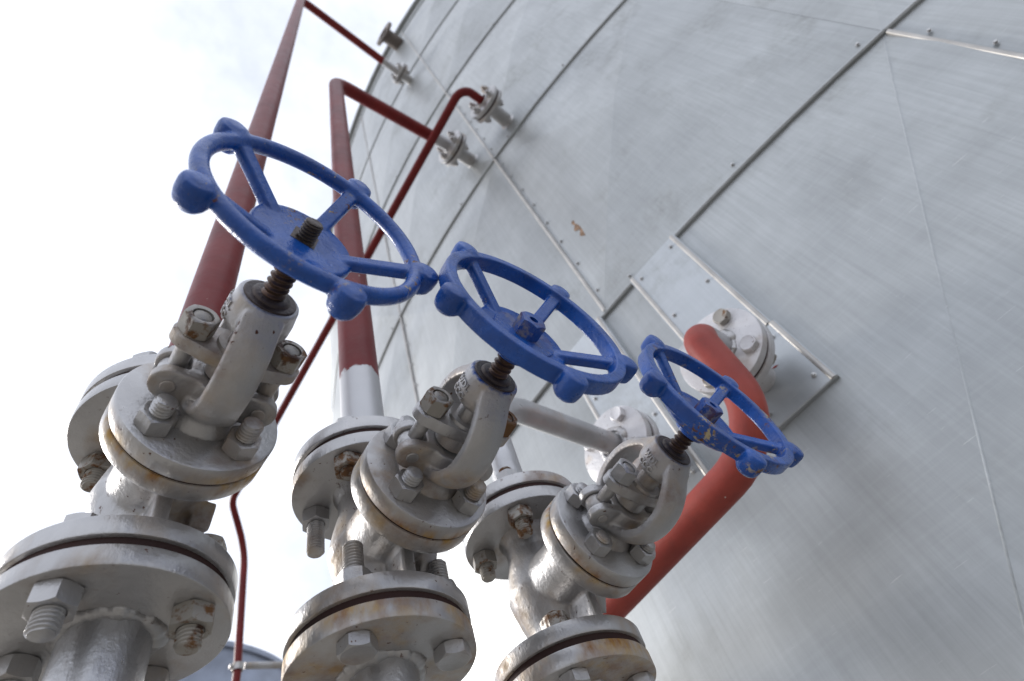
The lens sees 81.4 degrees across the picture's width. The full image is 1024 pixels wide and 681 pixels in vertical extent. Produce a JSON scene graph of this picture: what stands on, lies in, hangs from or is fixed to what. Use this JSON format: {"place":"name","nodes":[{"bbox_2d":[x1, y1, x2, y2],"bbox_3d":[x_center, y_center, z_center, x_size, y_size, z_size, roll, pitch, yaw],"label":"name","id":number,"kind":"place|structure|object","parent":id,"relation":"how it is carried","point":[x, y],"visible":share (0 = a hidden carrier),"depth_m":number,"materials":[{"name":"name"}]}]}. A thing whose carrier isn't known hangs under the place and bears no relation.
{"place":"outdoors","nodes":[
{"label":"outdoors","id":0,"kind":"place"},
{"bbox_2d":[0,0,413,659],"label":"sky","id":1,"kind":"structure","parent":0,"point":[104,104],"materials":[{"name":"white"}]},
{"label":"ground","id":2,"kind":"structure","parent":0,"visible":0},
{"bbox_2d":[0,512,233,680],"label":"pipe","id":3,"kind":"object","parent":2,"relation":"on","point":[115,609],"visible":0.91,"depth_m":0.41,"materials":[{"name":"silver metal"}]},
{"bbox_2d":[0,117,438,603],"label":"globe valve","id":4,"kind":"object","parent":3,"relation":"on","point":[181,432],"visible":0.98,"depth_m":0.44,"materials":[{"name":"silver metal"}]},
{"bbox_2d":[77,0,409,492],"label":"riser pipe","id":5,"kind":"object","parent":4,"relation":"attached to","point":[213,284],"visible":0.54,"depth_m":0.94,"materials":[{"name":"red metal"}]},
{"bbox_2d":[179,641,282,680],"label":"distant tank","id":6,"kind":"object","parent":2,"relation":"on","point":[216,668],"visible":0.23,"depth_m":10.35,"materials":[{"name":"grey metal"}]},
{"bbox_2d":[229,85,503,680],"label":"thin pipe","id":7,"kind":"object","parent":2,"relation":"on","point":[483,104],"visible":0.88,"depth_m":2.77,"materials":[{"name":"red metal"}]},
{"bbox_2d":[281,540,476,680],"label":"pipe","id":8,"kind":"object","parent":2,"relation":"on","point":[404,635],"visible":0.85,"depth_m":0.49,"materials":[{"name":"silver metal"}]},
{"bbox_2d":[282,241,637,658],"bbox_3d":[-0.080,0.130,0.563,0.193,0.198,0.401,21,-65,-29],"label":"globe valve","id":9,"kind":"object","parent":8,"relation":"on","point":[406,504],"visible":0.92,"depth_m":0.52,"materials":[{"name":"silver metal"}]},
{"bbox_2d":[292,78,468,558],"bbox_3d":[-0.235,-0.372,1.721,0.708,2.414,0.166,23,-66,-30],"label":"riser pipe","id":10,"kind":"object","parent":9,"relation":"attached to","point":[361,406],"visible":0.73,"depth_m":0.87,"materials":[{"name":"red metal"}]},
{"bbox_2d":[507,610,655,680],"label":"pipe","id":11,"kind":"object","parent":2,"relation":"on","point":[608,656],"visible":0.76,"depth_m":0.58,"materials":[{"name":"silver metal"}]},
{"bbox_2d":[463,335,803,680],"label":"globe valve","id":12,"kind":"object","parent":11,"relation":"on","point":[582,553],"visible":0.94,"depth_m":0.62,"materials":[{"name":"silver metal"}]},
{"bbox_2d":[473,397,652,582],"bbox_3d":[0.100,0.216,0.991,0.481,0.428,0.165,25,-67,-30],"label":"elbow pipe","id":13,"kind":"object","parent":12,"relation":"on","point":[605,435],"visible":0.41,"depth_m":1.05,"materials":[{"name":"silver metal"}]},
{"bbox_2d":[329,0,1023,680],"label":"storage tank","id":14,"kind":"object","parent":2,"relation":"on","point":[829,194],"visible":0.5,"depth_m":1.22,"materials":[{"name":"metal"}]},
{"bbox_2d":[228,661,282,672],"bbox_3d":[-1.081,1.588,2.909,0.562,0.052,0.052,16,-62,-26],"label":"pipe bracket","id":15,"kind":"object","parent":14,"relation":"attached to","point":[241,665],"visible":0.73,"depth_m":2.83,"materials":[{"name":"silver metal"}]},
{"bbox_2d":[603,308,776,617],"bbox_3d":[0.105,0.468,1.175,0.176,0.354,1.216,21,-65,-29],"label":"drop pipe","id":16,"kind":"object","parent":14,"relation":"attached to","point":[732,343],"visible":0.63,"depth_m":0.91,"materials":[{"name":"red metal"}]}
]}

